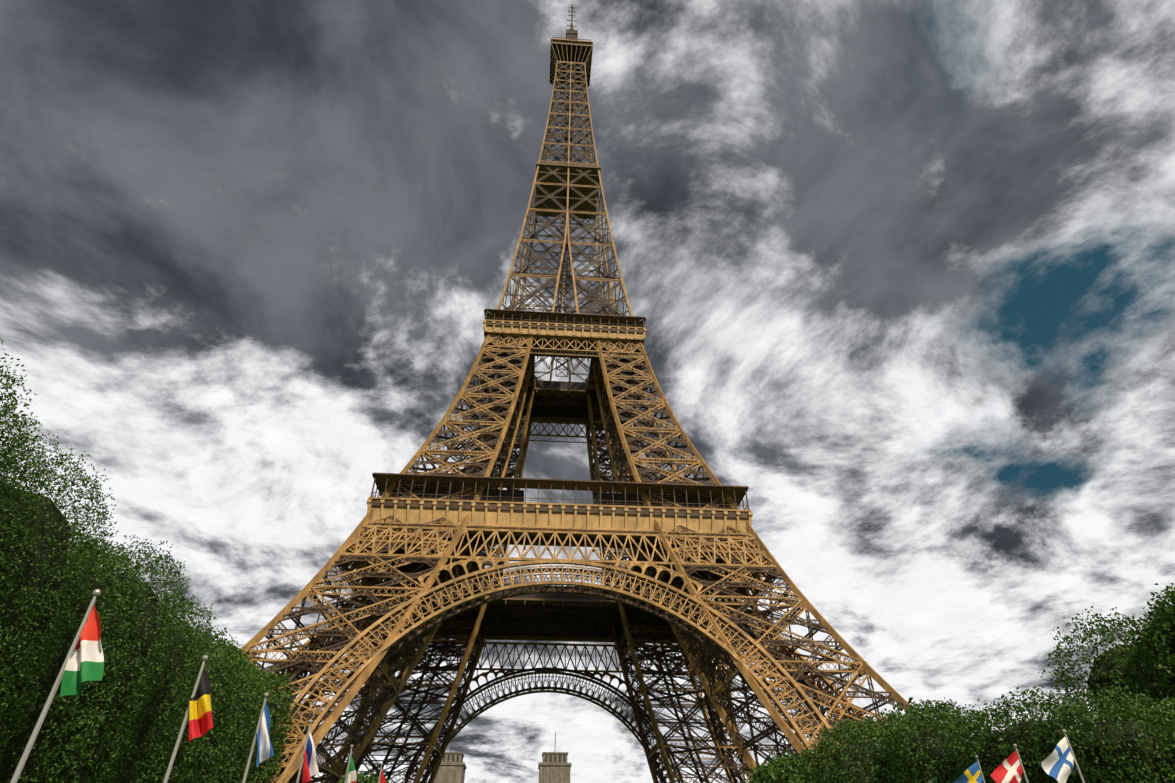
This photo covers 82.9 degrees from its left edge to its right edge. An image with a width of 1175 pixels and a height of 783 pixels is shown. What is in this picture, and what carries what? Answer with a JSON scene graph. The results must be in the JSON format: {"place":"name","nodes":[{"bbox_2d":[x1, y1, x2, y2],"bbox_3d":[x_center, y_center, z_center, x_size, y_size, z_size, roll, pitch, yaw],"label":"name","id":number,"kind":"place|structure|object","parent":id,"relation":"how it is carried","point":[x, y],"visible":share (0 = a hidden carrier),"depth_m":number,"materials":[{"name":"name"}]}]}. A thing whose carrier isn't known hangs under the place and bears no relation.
{"place":"outdoors","nodes":[
{"label":"outdoors","id":0,"kind":"place"},
{"bbox_2d":[0,0,1174,782],"label":"sky","id":1,"kind":"structure","parent":0,"point":[900,273],"materials":[{"name":"grey"}]},
{"label":"ground","id":2,"kind":"structure","parent":0,"visible":0},
{"bbox_2d":[0,338,62,617],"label":"tree","id":3,"kind":"object","parent":2,"relation":"on","point":[7,385],"visible":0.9,"depth_m":26.12,"materials":[{"name":"green plant"}]},
{"bbox_2d":[10,589,103,782],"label":"flagpole","id":4,"kind":"object","parent":2,"relation":"on","point":[83,661],"visible":1,"depth_m":15.34,"materials":[{"name":"metal"}]},
{"bbox_2d":[0,434,118,773],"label":"tree","id":5,"kind":"object","parent":2,"relation":"on","point":[35,588],"visible":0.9,"depth_m":28.76,"materials":[{"name":"green plant"}]},
{"bbox_2d":[0,515,152,782],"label":"tree","id":6,"kind":"object","parent":2,"relation":"on","point":[61,718],"visible":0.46,"depth_m":32.73,"materials":[{"name":"green plant"}]},
{"bbox_2d":[28,534,191,782],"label":"tree","id":7,"kind":"object","parent":2,"relation":"on","point":[140,658],"visible":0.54,"depth_m":38.77,"materials":[{"name":"green plant"}]},
{"bbox_2d":[83,588,218,782],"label":"tree","id":8,"kind":"object","parent":2,"relation":"on","point":[161,704],"visible":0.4,"depth_m":44.52,"materials":[{"name":"green plant"}]},
{"bbox_2d":[134,619,228,782],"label":"tree","id":9,"kind":"object","parent":2,"relation":"on","point":[183,750],"visible":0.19,"depth_m":49.45,"materials":[{"name":"green plant"}]},
{"bbox_2d":[163,655,212,782],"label":"flagpole","id":10,"kind":"object","parent":2,"relation":"on","point":[199,711],"visible":1,"depth_m":20.29,"materials":[{"name":"fabric"}]},
{"bbox_2d":[167,615,249,782],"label":"tree","id":11,"kind":"object","parent":2,"relation":"on","point":[208,755],"visible":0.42,"depth_m":56.46,"materials":[{"name":"green plant"}]},
{"bbox_2d":[202,639,259,782],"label":"tree","id":12,"kind":"object","parent":2,"relation":"on","point":[233,741],"visible":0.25,"depth_m":62.20,"materials":[{"name":"green plant"}]},
{"bbox_2d":[218,660,269,782],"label":"tree","id":13,"kind":"object","parent":2,"relation":"on","point":[249,732],"visible":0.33,"depth_m":66.76,"materials":[{"name":"green plant"}]},
{"bbox_2d":[234,667,279,782],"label":"tree","id":14,"kind":"object","parent":2,"relation":"on","point":[270,700],"visible":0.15,"depth_m":73.47,"materials":[{"name":"green plant"}]},
{"bbox_2d":[242,692,273,782],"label":"flagpole","id":15,"kind":"object","parent":2,"relation":"on","point":[265,751],"visible":1,"depth_m":24.59,"materials":[{"name":"fabric"}]},
{"bbox_2d":[249,665,296,782],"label":"tree","id":16,"kind":"object","parent":2,"relation":"on","point":[270,767],"visible":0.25,"depth_m":79.43,"materials":[{"name":"green plant"}]},
{"bbox_2d":[263,690,295,782],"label":"tree","id":17,"kind":"object","parent":2,"relation":"on","point":[287,724],"visible":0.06,"depth_m":84.05,"materials":[{"name":"green plant"}]},
{"bbox_2d":[272,699,306,781],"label":"tree","id":18,"kind":"object","parent":2,"relation":"on","point":[301,728],"visible":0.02,"depth_m":90.47,"materials":[{"name":"green plant"}]},
{"bbox_2d":[296,720,318,782],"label":"flagpole","id":19,"kind":"object","parent":2,"relation":"on","point":[310,767],"visible":1,"depth_m":29.09,"materials":[{"name":"fabric"}]},
{"bbox_2d":[344,745,356,782],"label":"flagpole","id":20,"kind":"object","parent":2,"relation":"on","point":[350,775],"visible":1,"depth_m":34.87,"materials":[{"name":"fabric"}]},
{"bbox_2d":[335,769,395,782],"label":"tree","id":21,"kind":"object","parent":2,"relation":"on","point":[366,779],"visible":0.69,"depth_m":85.39,"materials":[{"name":"green plant"}]},
{"bbox_2d":[378,763,385,782],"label":"flagpole","id":22,"kind":"object","parent":2,"relation":"on","point":[381,778],"visible":1,"depth_m":40.83,"materials":[{"name":"fabric"}]},
{"bbox_2d":[433,732,571,782],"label":"buildings","id":23,"kind":"structure","parent":2,"relation":"on","point":[554,767],"depth_m":556.96,"materials":[{"name":"stone"}]},
{"bbox_2d":[227,4,910,782],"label":"eiffel tower","id":24,"kind":"structure","parent":2,"relation":"on","point":[695,552],"depth_m":131.92,"materials":[{"name":"metal"}]},
{"bbox_2d":[745,745,832,782],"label":"tree","id":25,"kind":"object","parent":2,"relation":"on","point":[801,771],"visible":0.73,"depth_m":67.51,"materials":[{"name":"green plant"}]},
{"bbox_2d":[807,715,908,782],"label":"tree","id":26,"kind":"object","parent":2,"relation":"on","point":[857,761],"visible":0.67,"depth_m":47.41,"materials":[{"name":"green plant"}]},
{"bbox_2d":[846,697,981,747],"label":"tree","id":27,"kind":"object","parent":2,"relation":"on","point":[890,715],"visible":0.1,"depth_m":66.14,"materials":[{"name":"green plant"}]},
{"bbox_2d":[877,697,999,782],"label":"tree","id":28,"kind":"object","parent":2,"relation":"on","point":[924,755],"visible":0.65,"depth_m":43.20,"materials":[{"name":"green plant"}]},
{"bbox_2d":[953,755,984,782],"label":"flag","id":29,"kind":"object","parent":2,"relation":"on","point":[972,774],"visible":1,"depth_m":38.01,"materials":[{"name":"fabric"}]},
{"bbox_2d":[990,744,1028,782],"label":"flagpole","id":30,"kind":"object","parent":2,"relation":"on","point":[1010,768],"visible":1,"depth_m":34.51,"materials":[{"name":"fabric"}]},
{"bbox_2d":[944,684,1102,782],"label":"tree","id":31,"kind":"object","parent":2,"relation":"on","point":[996,748],"visible":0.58,"depth_m":38.72,"materials":[{"name":"green plant"}]},
{"bbox_2d":[1041,729,1084,782],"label":"flagpole","id":32,"kind":"object","parent":2,"relation":"on","point":[1057,764],"visible":1,"depth_m":30.82,"materials":[{"name":"fabric"}]},
{"bbox_2d":[1028,684,1174,782],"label":"tree","id":33,"kind":"object","parent":2,"relation":"on","point":[1120,748],"visible":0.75,"depth_m":34.67,"materials":[{"name":"green plant"}]},
{"bbox_2d":[1038,606,1165,723],"bbox_3d":[54.145,30.633,58.579,20.989,22.896,14.158,3,-36,-4],"label":"tree","id":34,"kind":"object","parent":2,"relation":"on","point":[1104,667],"visible":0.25,"depth_m":61.83,"materials":[{"name":"green plant"}]},
{"bbox_2d":[1115,583,1174,725],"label":"tree","id":35,"kind":"object","parent":2,"relation":"on","point":[1156,641],"visible":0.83,"depth_m":48.83,"materials":[{"name":"green plant"}]},
{"bbox_2d":[1129,698,1174,779],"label":"tree","id":36,"kind":"object","parent":2,"relation":"on","point":[1163,725],"visible":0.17,"depth_m":34.92,"materials":[{"name":"green plant"}]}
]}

